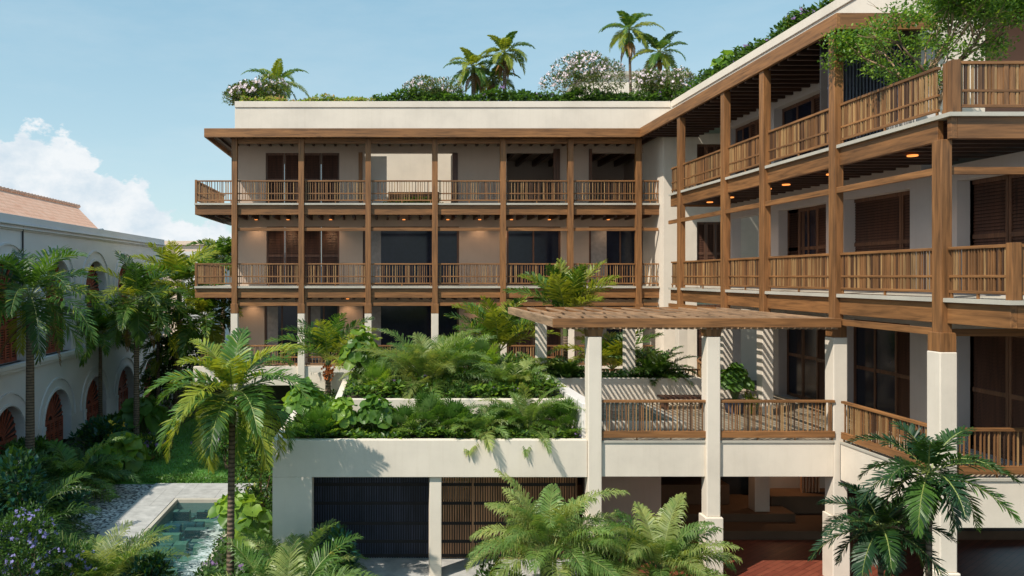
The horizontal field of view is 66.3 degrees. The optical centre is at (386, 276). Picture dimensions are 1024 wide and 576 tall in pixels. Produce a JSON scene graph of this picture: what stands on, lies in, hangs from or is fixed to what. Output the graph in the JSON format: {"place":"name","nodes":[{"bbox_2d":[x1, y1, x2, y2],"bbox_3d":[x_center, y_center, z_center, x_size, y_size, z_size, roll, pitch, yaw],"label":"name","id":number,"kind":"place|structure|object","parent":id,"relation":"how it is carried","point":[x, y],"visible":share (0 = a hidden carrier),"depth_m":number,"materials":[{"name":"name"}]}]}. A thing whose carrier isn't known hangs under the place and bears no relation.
{"place":"outdoors","nodes":[
{"label":"outdoors","id":0,"kind":"place"},
{"bbox_2d":[65,483,265,575],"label":"path","id":1,"kind":"structure","parent":0,"point":[148,507],"depth_m":25.38,"materials":[{"name":"concrete"}]},
{"bbox_2d":[139,359,194,408],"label":"shrub","id":2,"kind":"object","parent":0,"point":[152,379],"visible":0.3,"depth_m":42.57,"materials":[{"name":"green plant"}]},
{"bbox_2d":[81,411,275,483],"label":"lawn","id":3,"kind":"structure","parent":0,"point":[178,451],"depth_m":30.43,"materials":[{"name":"plant"}]},
{"bbox_2d":[67,415,136,454],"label":"shrub","id":4,"kind":"object","parent":3,"relation":"on","point":[104,428],"visible":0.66,"depth_m":30.57,"materials":[{"name":"teal plant"}]},
{"bbox_2d":[85,443,123,477],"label":"broad leaf plant","id":5,"kind":"object","parent":3,"relation":"on","point":[106,450],"visible":0.32,"depth_m":27.48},
{"bbox_2d":[105,431,151,471],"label":"broad leaf plant","id":6,"kind":"object","parent":3,"relation":"on","point":[132,445],"visible":0.68,"depth_m":28.66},
{"bbox_2d":[75,250,200,434],"bbox_3d":[-11.212,3.093,34.280,5.432,8.614,5.561,0,0,0],"label":"palm tree","id":7,"kind":"object","parent":3,"relation":"on","point":[138,325],"visible":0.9,"depth_m":33.52,"materials":[{"name":"green plant"}]},
{"bbox_2d":[136,431,178,459],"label":"shrub","id":8,"kind":"object","parent":3,"relation":"on","point":[153,436],"visible":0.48,"depth_m":30.91,"materials":[{"name":"green plant"}]},
{"bbox_2d":[82,472,272,482],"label":"ground cover","id":9,"kind":"object","parent":3,"relation":"on","point":[165,476],"visible":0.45,"depth_m":27.75,"materials":[{"name":"green plant"}]},
{"bbox_2d":[146,280,243,417],"bbox_3d":[-8.716,3.754,36.870,5.620,7.292,5.218,0,0,22],"label":"palm tree","id":10,"kind":"object","parent":3,"relation":"on","point":[212,330],"visible":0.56,"depth_m":36.14,"materials":[{"name":"green plant"}]},
{"bbox_2d":[188,423,258,469],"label":"shrub","id":11,"kind":"object","parent":3,"relation":"on","point":[225,443],"visible":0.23,"depth_m":29.56,"materials":[{"name":"green plant"}]},
{"bbox_2d":[163,241,231,345],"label":"distant house","id":12,"kind":"structure","parent":0,"point":[193,248],"depth_m":68.00,"materials":[{"name":"white paint"}]},
{"bbox_2d":[0,303,707,575],"bbox_3d":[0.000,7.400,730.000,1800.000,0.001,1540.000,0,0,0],"label":"ground","id":13,"kind":"structure","parent":0,"point":[149,431],"depth_m":25.44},
{"bbox_2d":[0,501,67,575],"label":"shrub","id":14,"kind":"object","parent":13,"relation":"on","point":[33,543],"visible":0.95,"depth_m":16.46,"materials":[{"name":"green plant"}]},
{"bbox_2d":[0,434,79,469],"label":"shrub","id":15,"kind":"object","parent":13,"relation":"on","point":[20,442],"visible":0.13,"depth_m":28.85,"materials":[{"name":"green plant"}]},
{"bbox_2d":[0,468,101,574],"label":"palm shrub","id":16,"kind":"object","parent":13,"relation":"on","point":[57,513],"visible":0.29,"depth_m":20.97,"materials":[{"name":"green plant"}]},
{"bbox_2d":[0,447,106,537],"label":"palm shrub","id":17,"kind":"object","parent":13,"relation":"on","point":[55,467],"visible":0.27,"depth_m":24.20,"materials":[{"name":"green plant"}]},
{"bbox_2d":[0,245,113,474],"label":"palm tree","id":18,"kind":"object","parent":13,"relation":"on","point":[32,276],"visible":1,"depth_m":26.87,"materials":[{"name":"green plant"}]},
{"bbox_2d":[42,479,97,529],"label":"shrub","id":19,"kind":"object","parent":13,"relation":"on","point":[68,496],"visible":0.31,"depth_m":22.13,"materials":[{"name":"teal plant"}]},
{"bbox_2d":[42,537,101,575],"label":"shrub","id":20,"kind":"object","parent":13,"relation":"on","point":[71,571],"visible":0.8,"depth_m":16.82,"materials":[{"name":"green plant"}]},
{"bbox_2d":[9,436,143,502],"bbox_3d":[-10.513,6.738,25.886,4.318,2.630,4.721,0,0,-33],"label":"palm shrub","id":21,"kind":"object","parent":13,"relation":"on","point":[70,463],"visible":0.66,"depth_m":25.90,"materials":[{"name":"green plant"}]},
{"bbox_2d":[0,484,153,575],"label":"gravel bed","id":22,"kind":"object","parent":13,"relation":"on","point":[116,508],"visible":0.17,"depth_m":24.72,"materials":[{"name":"gravel"}]},
{"bbox_2d":[0,444,52,575],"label":"shrub","id":23,"kind":"object","parent":22,"relation":"on","point":[18,457],"visible":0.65,"depth_m":18.50,"materials":[{"name":"teal plant"}]},
{"bbox_2d":[0,186,165,453],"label":"arcade building","id":24,"kind":"structure","parent":13,"relation":"on","point":[66,397],"depth_m":35.11,"materials":[{"name":"grey paint"}]},
{"bbox_2d":[23,520,190,575],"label":"palm shrub","id":25,"kind":"object","parent":13,"relation":"on","point":[116,560],"visible":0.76,"depth_m":17.82,"materials":[{"name":"green plant"}]},
{"bbox_2d":[79,303,153,415],"bbox_3d":[-14.191,4.275,38.106,5.064,6.250,5.044,0,0,0],"label":"palm tree","id":26,"kind":"object","parent":13,"relation":"on","point":[100,326],"visible":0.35,"depth_m":37.70,"materials":[{"name":"green plant"}]},
{"bbox_2d":[115,395,173,437],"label":"broad leaf plant","id":27,"kind":"object","parent":13,"relation":"on","point":[153,414],"visible":0.77,"depth_m":34.53,"materials":[{"name":"plant"}]},
{"bbox_2d":[119,550,174,575],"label":"shrub","id":28,"kind":"object","parent":13,"relation":"on","point":[147,569],"visible":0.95,"depth_m":17.59,"materials":[{"name":"teal plant"}]},
{"bbox_2d":[119,284,208,401],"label":"palm tree","id":29,"kind":"object","parent":13,"relation":"on","point":[157,336],"visible":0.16,"depth_m":40.90,"materials":[{"name":"green plant"}]},
{"bbox_2d":[116,498,226,575],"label":"garden pool","id":30,"kind":"structure","parent":13,"relation":"in","point":[196,531],"depth_m":23.00,"materials":[{"name":"liquid"}]},
{"bbox_2d":[132,328,211,412],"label":"palm tree","id":31,"kind":"object","parent":13,"relation":"on","point":[163,354],"visible":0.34,"depth_m":41.38,"materials":[{"name":"green plant"}]},
{"bbox_2d":[123,240,231,417],"bbox_3d":[-10.907,2.793,40.192,6.324,9.213,6.710,0,0,0],"label":"palm tree","id":32,"kind":"object","parent":13,"relation":"on","point":[171,260],"visible":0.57,"depth_m":39.35,"materials":[{"name":"green plant"}]},
{"bbox_2d":[185,235,231,349],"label":"palm tree","id":33,"kind":"object","parent":13,"relation":"on","point":[225,249],"visible":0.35,"depth_m":45.43,"materials":[{"name":"green plant"}]},
{"bbox_2d":[190,478,271,575],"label":"ground cover","id":34,"kind":"object","parent":13,"relation":"on","point":[208,569],"visible":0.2,"depth_m":19.29,"materials":[{"name":"green plant"}]},
{"bbox_2d":[207,489,262,527],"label":"broad leaf plant","id":35,"kind":"object","parent":13,"relation":"on","point":[216,509],"visible":0.61,"depth_m":22.23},
{"bbox_2d":[143,327,329,575],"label":"palm tree","id":36,"kind":"object","parent":13,"relation":"on","point":[228,368],"visible":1,"depth_m":16.75,"materials":[{"name":"green plant"}]},
{"bbox_2d":[225,498,271,550],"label":"broad leaf plant","id":37,"kind":"object","parent":13,"relation":"on","point":[260,514],"visible":0.64,"depth_m":19.72,"materials":[{"name":"plant"}]},
{"bbox_2d":[235,428,271,506],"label":"shrub","id":38,"kind":"object","parent":13,"relation":"on","point":[247,462],"visible":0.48,"depth_m":24.24,"materials":[{"name":"green plant"}]},
{"bbox_2d":[214,517,367,575],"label":"palm shrub","id":39,"kind":"object","parent":13,"relation":"on","point":[312,540],"visible":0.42,"depth_m":17.48,"materials":[{"name":"green plant"}]},
{"bbox_2d":[211,533,377,575],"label":"palm shrub","id":40,"kind":"object","parent":13,"relation":"on","point":[280,571],"visible":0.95,"depth_m":16.29,"materials":[{"name":"green plant"}]},
{"bbox_2d":[312,521,364,575],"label":"shrub","id":41,"kind":"object","parent":13,"relation":"on","point":[335,532],"visible":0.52,"depth_m":17.36,"materials":[{"name":"teal plant"}]},
{"bbox_2d":[193,101,719,433],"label":"hotel wing","id":42,"kind":"structure","parent":13,"relation":"on","point":[517,188],"depth_m":35.58,"materials":[{"name":"wood"}]},
{"bbox_2d":[221,82,257,105],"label":"shrub","id":43,"kind":"object","parent":42,"relation":"on","point":[232,91],"visible":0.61,"depth_m":36.51,"materials":[{"name":"white plant"}]},
{"bbox_2d":[241,58,308,99],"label":"palm tree","id":44,"kind":"object","parent":42,"relation":"on","point":[276,70],"visible":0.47,"depth_m":37.72,"materials":[{"name":"green plant"}]},
{"bbox_2d":[266,153,283,202],"bbox_3d":[-5.147,-4.480,35.725,0.835,2.500,0.050,0,0,0],"label":"door","id":45,"kind":"structure","parent":42,"relation":"in","point":[274,161],"depth_m":35.73,"materials":[{"name":"brown wood"}]},
{"bbox_2d":[265,306,297,361],"bbox_3d":[-4.829,2.610,35.715,1.610,2.720,0.070,0,0,0],"label":"window","id":46,"kind":"structure","parent":42,"relation":"in","point":[276,317],"depth_m":35.70,"materials":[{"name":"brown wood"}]},
{"bbox_2d":[285,153,297,202],"bbox_3d":[-4.295,-4.480,35.725,0.835,2.500,0.050,0,0,0],"label":"door","id":47,"kind":"structure","parent":42,"relation":"in","point":[291,159],"depth_m":35.73,"materials":[{"name":"brown wood"}]},
{"bbox_2d":[239,93,375,100],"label":"ground cover","id":48,"kind":"object","parent":42,"relation":"on","point":[275,98],"visible":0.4,"depth_m":36.02,"materials":[{"name":"green plant"}]},
{"bbox_2d":[231,74,291,101],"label":"shrub","id":49,"kind":"object","parent":48,"relation":"on","point":[258,87],"visible":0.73,"depth_m":36.39,"materials":[{"name":"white plant"}]},
{"bbox_2d":[305,153,320,202],"bbox_3d":[-3.444,-4.480,35.725,0.835,2.500,0.050,0,0,0],"label":"door","id":50,"kind":"structure","parent":42,"relation":"in","point":[312,160],"depth_m":35.73,"materials":[{"name":"brown wood"}]},
{"bbox_2d":[308,306,338,361],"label":"window","id":51,"kind":"structure","parent":42,"relation":"in","point":[315,313],"depth_m":35.70,"materials":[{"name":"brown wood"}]},
{"bbox_2d":[321,153,338,202],"bbox_3d":[-2.593,-4.480,35.725,0.835,2.500,0.050,0,0,0],"label":"door","id":52,"kind":"structure","parent":42,"relation":"in","point":[329,161],"depth_m":35.73,"materials":[{"name":"brown wood"}]},
{"bbox_2d":[363,306,458,361],"bbox_3d":[1.145,2.610,35.715,4.458,2.720,0.070,0,0,0],"label":"window","id":53,"kind":"structure","parent":42,"relation":"in","point":[408,320],"depth_m":35.71,"materials":[{"name":"black glass"}]},
{"bbox_2d":[363,227,458,284],"bbox_3d":[1.145,-0.965,35.715,4.458,2.710,0.070,0,0,0],"label":"window","id":54,"kind":"structure","parent":42,"relation":"in","point":[386,246],"depth_m":35.71,"materials":[{"name":"black glass"}]},
{"bbox_2d":[443,47,504,94],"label":"palm tree","id":55,"kind":"object","parent":42,"relation":"on","point":[476,78],"visible":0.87,"depth_m":37.92,"materials":[{"name":"green plant"}]},
{"bbox_2d":[466,64,520,99],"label":"palm tree","id":56,"kind":"object","parent":42,"relation":"on","point":[491,83],"visible":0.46,"depth_m":38.84,"materials":[{"name":"green plant"}]},
{"bbox_2d":[481,31,535,91],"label":"palm tree","id":57,"kind":"object","parent":42,"relation":"on","point":[503,45],"visible":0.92,"depth_m":37.91,"materials":[{"name":"green plant"}]},
{"bbox_2d":[372,84,675,100],"bbox_3d":[6.466,-8.550,36.602,14.511,1.092,1.730,0,0,0],"label":"ground cover","id":58,"kind":"object","parent":42,"relation":"on","point":[520,95],"visible":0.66,"depth_m":36.12,"materials":[{"name":"green plant"}]},
{"bbox_2d":[402,74,465,99],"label":"shrub","id":59,"kind":"object","parent":58,"relation":"on","point":[425,87],"visible":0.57,"depth_m":36.59,"materials":[{"name":"white plant"}]},
{"bbox_2d":[655,65,697,100],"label":"shrub","id":60,"kind":"object","parent":58,"relation":"on","point":[675,79],"visible":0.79,"depth_m":36.23,"materials":[{"name":"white plant"}]},
{"bbox_2d":[507,227,559,284],"bbox_3d":[6.826,-0.965,35.715,2.507,2.710,0.070,0,0,0],"label":"window","id":61,"kind":"structure","parent":42,"relation":"in","point":[522,246],"depth_m":35.71,"materials":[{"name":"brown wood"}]},
{"bbox_2d":[537,50,626,96],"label":"shrub","id":62,"kind":"object","parent":42,"relation":"on","point":[577,62],"visible":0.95,"depth_m":36.48,"materials":[{"name":"white plant"}]},
{"bbox_2d":[589,227,642,284],"bbox_3d":[10.850,-0.965,35.715,2.941,2.710,0.070,0,0,0],"label":"window","id":63,"kind":"structure","parent":42,"relation":"in","point":[612,246],"depth_m":35.71,"materials":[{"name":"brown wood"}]},
{"bbox_2d":[599,10,663,94],"bbox_3d":[12.245,-10.611,38.981,3.203,5.822,3.205,0,0,0],"label":"palm tree","id":64,"kind":"object","parent":42,"relation":"on","point":[628,21],"visible":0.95,"depth_m":38.85,"materials":[{"name":"green plant"}]},
{"bbox_2d":[628,66,668,100],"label":"shrub","id":65,"kind":"object","parent":42,"relation":"on","point":[650,76],"visible":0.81,"depth_m":36.59,"materials":[{"name":"white plant"}]},
{"bbox_2d":[630,30,687,87],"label":"palm tree","id":66,"kind":"object","parent":42,"relation":"on","point":[659,59],"visible":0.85,"depth_m":37.69,"materials":[{"name":"green plant"}]},
{"bbox_2d":[473,556,526,575],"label":"shrub","id":67,"kind":"object","parent":13,"relation":"on","point":[486,571],"visible":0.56,"depth_m":16.65,"materials":[{"name":"green plant"}]},
{"bbox_2d":[444,295,561,358],"bbox_3d":[4.079,3.990,26.847,4.164,6.820,3.755,0,0,0],"label":"palm tree","id":68,"kind":"object","parent":13,"relation":"on","point":[502,327],"visible":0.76,"depth_m":26.35,"materials":[{"name":"green plant"}]},
{"bbox_2d":[464,468,648,575],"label":"palm shrub","id":69,"kind":"object","parent":13,"relation":"on","point":[532,528],"visible":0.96,"depth_m":16.56,"materials":[{"name":"green plant"}]},
{"bbox_2d":[502,257,621,360],"bbox_3d":[6.413,3.329,27.695,4.356,8.142,4.098,0,0,0],"label":"palm tree","id":70,"kind":"object","parent":13,"relation":"on","point":[563,289],"visible":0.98,"depth_m":27.17,"materials":[{"name":"green plant"}]},
{"bbox_2d":[272,322,1023,575],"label":"terrace podium","id":71,"kind":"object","parent":13,"relation":"on","point":[748,475],"visible":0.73,"depth_m":18.65,"materials":[{"name":"beige paint"}]},
{"bbox_2d":[281,376,327,421],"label":"broad leaf plant","id":72,"kind":"object","parent":71,"relation":"on","point":[293,399],"visible":0.62,"depth_m":20.13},
{"bbox_2d":[292,401,350,437],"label":"shrub","id":73,"kind":"object","parent":71,"relation":"on","point":[321,417],"visible":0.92,"depth_m":19.00,"materials":[{"name":"green plant"}]},
{"bbox_2d":[264,312,388,394],"bbox_3d":[-1.905,2.609,25.465,4.235,2.982,4.293,0,0,0],"label":"palm tree","id":74,"kind":"object","parent":71,"relation":"on","point":[325,340],"visible":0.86,"depth_m":25.00,"materials":[{"name":"green plant"}]},
{"bbox_2d":[325,396,360,437],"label":"broad leaf plant","id":75,"kind":"object","parent":71,"relation":"on","point":[343,404],"visible":0.81,"depth_m":19.30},
{"bbox_2d":[338,323,382,379],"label":"broad leaf plant","id":76,"kind":"object","parent":71,"relation":"on","point":[359,359],"visible":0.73,"depth_m":22.90,"materials":[{"name":"plant"}]},
{"bbox_2d":[352,359,401,396],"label":"fan palm","id":77,"kind":"object","parent":71,"relation":"on","point":[374,372],"visible":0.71,"depth_m":21.41,"materials":[{"name":"green plant"}]},
{"bbox_2d":[356,394,400,432],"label":"broad leaf plant","id":78,"kind":"object","parent":71,"relation":"on","point":[373,410],"visible":0.91,"depth_m":19.30,"materials":[{"name":"plant"}]},
{"bbox_2d":[371,403,430,437],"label":"fan palm","id":79,"kind":"object","parent":71,"relation":"on","point":[404,413],"visible":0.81,"depth_m":19.18,"materials":[{"name":"green plant"}]},
{"bbox_2d":[400,388,453,435],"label":"fan palm","id":80,"kind":"object","parent":71,"relation":"on","point":[427,406],"visible":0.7,"depth_m":19.47,"materials":[{"name":"green plant"}]},
{"bbox_2d":[351,328,509,424],"bbox_3d":[1.220,2.861,22.186,4.517,2.866,4.462,0,0,-42],"label":"palm shrub","id":81,"kind":"object","parent":71,"relation":"on","point":[438,363],"visible":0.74,"depth_m":21.72,"materials":[{"name":"green plant"}]},
{"bbox_2d":[283,419,579,438],"bbox_3d":[1.117,3.828,19.584,7.479,0.449,1.849,0,0,0],"label":"ground cover","id":82,"kind":"object","parent":71,"relation":"on","point":[353,432],"visible":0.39,"depth_m":19.00,"materials":[{"name":"green plant"}]},
{"bbox_2d":[425,396,479,437],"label":"fan palm","id":83,"kind":"object","parent":71,"relation":"on","point":[459,408],"visible":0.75,"depth_m":19.38,"materials":[{"name":"green plant"}]},
{"bbox_2d":[343,366,563,397],"bbox_3d":[1.809,3.005,22.709,6.092,0.630,4.570,0,0,0],"label":"ground cover","id":84,"kind":"object","parent":71,"relation":"on","point":[550,384],"visible":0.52,"depth_m":21.01,"materials":[{"name":"green plant"}]},
{"bbox_2d":[430,332,507,372],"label":"fan palm","id":85,"kind":"object","parent":71,"relation":"on","point":[469,346],"visible":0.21,"depth_m":23.36,"materials":[{"name":"green plant"}]},
{"bbox_2d":[438,405,520,457],"bbox_3d":[2.272,3.925,19.298,2.290,1.185,2.139,0,0,0],"label":"palm shrub","id":86,"kind":"object","parent":71,"relation":"on","point":[476,424],"visible":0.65,"depth_m":18.89,"materials":[{"name":"green plant"}]},
{"bbox_2d":[449,335,512,381],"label":"fan palm","id":87,"kind":"object","parent":71,"relation":"on","point":[480,345],"visible":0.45,"depth_m":23.04,"materials":[{"name":"green plant"}]},
{"bbox_2d":[470,357,566,408],"bbox_3d":[3.647,3.166,21.797,2.725,1.678,2.720,0,0,-33],"label":"palm shrub","id":88,"kind":"object","parent":71,"relation":"on","point":[511,372],"visible":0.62,"depth_m":21.43,"materials":[{"name":"green plant"}]},
{"bbox_2d":[465,382,584,458],"bbox_3d":[3.672,3.827,19.692,3.122,2.526,3.022,0,0,-29],"label":"palm shrub","id":89,"kind":"object","parent":71,"relation":"on","point":[528,412],"visible":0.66,"depth_m":19.37,"materials":[{"name":"green plant"}]},
{"bbox_2d":[527,394,582,436],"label":"fan palm","id":90,"kind":"object","parent":71,"relation":"on","point":[569,416],"visible":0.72,"depth_m":19.16,"materials":[{"name":"green plant"}]},
{"bbox_2d":[539,355,584,377],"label":"palm shrub","id":91,"kind":"object","parent":71,"relation":"on","point":[571,367],"visible":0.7,"depth_m":24.61,"materials":[{"name":"green plant"}]},
{"bbox_2d":[552,329,665,373],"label":"palm tree","id":92,"kind":"object","parent":71,"relation":"on","point":[614,347],"visible":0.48,"depth_m":27.21,"materials":[{"name":"green plant"}]},
{"bbox_2d":[545,368,689,377],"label":"ground cover","id":93,"kind":"object","parent":71,"relation":"on","point":[615,372],"visible":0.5,"depth_m":24.66,"materials":[{"name":"green plant"}]},
{"bbox_2d":[602,403,686,429],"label":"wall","id":94,"kind":"structure","parent":71,"relation":"on","point":[654,418],"depth_m":20.93,"materials":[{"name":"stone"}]},
{"bbox_2d":[609,345,700,386],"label":"palm shrub","id":95,"kind":"object","parent":71,"relation":"on","point":[649,364],"visible":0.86,"depth_m":24.60,"materials":[{"name":"green plant"}]},
{"bbox_2d":[508,307,840,328],"bbox_3d":[7.450,1.135,21.860,6.900,0.270,6.880,0,0,0],"label":"pergola","id":96,"kind":"object","parent":71,"relation":"on","point":[637,317],"visible":1,"depth_m":18.62,"materials":[{"name":"brown wood"}]},
{"bbox_2d":[720,362,754,413],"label":"potted plant","id":97,"kind":"object","parent":71,"relation":"on","point":[735,379],"visible":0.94,"depth_m":22.37,"materials":[{"name":"green plant"}]},
{"bbox_2d":[567,492,742,575],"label":"palm shrub","id":98,"kind":"object","parent":13,"relation":"on","point":[666,543],"visible":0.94,"depth_m":16.07,"materials":[{"name":"green plant"}]},
{"bbox_2d":[640,0,1023,575],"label":"hotel wing","id":99,"kind":"structure","parent":13,"relation":"on","point":[801,183],"depth_m":19.45,"materials":[{"name":"wood"}]},
{"bbox_2d":[672,0,834,97],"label":"ground cover","id":100,"kind":"object","parent":99,"relation":"on","point":[746,49],"visible":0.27,"depth_m":28.41,"materials":[{"name":"green plant"}]},
{"bbox_2d":[782,96,812,160],"bbox_3d":[13.515,-4.465,25.260,0.070,2.470,1.880,0,0,0],"label":"window","id":101,"kind":"structure","parent":99,"relation":"in","point":[804,108],"depth_m":25.22,"materials":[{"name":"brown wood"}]},
{"bbox_2d":[787,313,815,399],"bbox_3d":[13.515,2.585,24.950,0.070,2.770,1.900,0,0,0],"label":"window","id":102,"kind":"structure","parent":99,"relation":"in","point":[794,336],"depth_m":25.10,"materials":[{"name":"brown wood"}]},
{"bbox_2d":[799,206,816,254],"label":"window","id":103,"kind":"structure","parent":99,"relation":"in","point":[810,212],"depth_m":24.56,"materials":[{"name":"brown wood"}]},
{"bbox_2d":[854,319,894,424],"bbox_3d":[13.515,2.585,21.250,0.070,2.770,1.900,0,0,0],"label":"window","id":104,"kind":"structure","parent":99,"relation":"in","point":[873,348],"depth_m":21.26,"materials":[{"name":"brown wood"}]},
{"bbox_2d":[817,0,1023,112],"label":"tree","id":105,"kind":"object","parent":99,"relation":"on","point":[863,47],"visible":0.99,"depth_m":16.54,"materials":[{"name":"green plant"}]},
{"bbox_2d":[807,481,956,575],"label":"palm tree","id":106,"kind":"object","parent":13,"relation":"on","point":[887,551],"visible":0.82,"depth_m":12.77,"materials":[{"name":"green plant"}]},
{"bbox_2d":[846,420,1022,575],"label":"palm tree","id":107,"kind":"object","parent":13,"relation":"on","point":[920,491],"visible":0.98,"depth_m":12.18,"materials":[{"name":"green plant"}]},
{"bbox_2d":[0,0,828,243],"label":"sky","id":108,"kind":"structure","parent":0,"point":[106,106],"materials":[{"name":"blue"}]},
{"bbox_2d":[567,71,686,107],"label":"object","id":109,"kind":"structure","parent":0,"point":[626,87],"depth_m":44.00,"materials":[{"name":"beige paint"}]},
{"bbox_2d":[575,540,1023,575],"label":"hall floor","id":110,"kind":"structure","parent":0,"point":[974,557],"depth_m":20.08,"materials":[{"name":"tile"}]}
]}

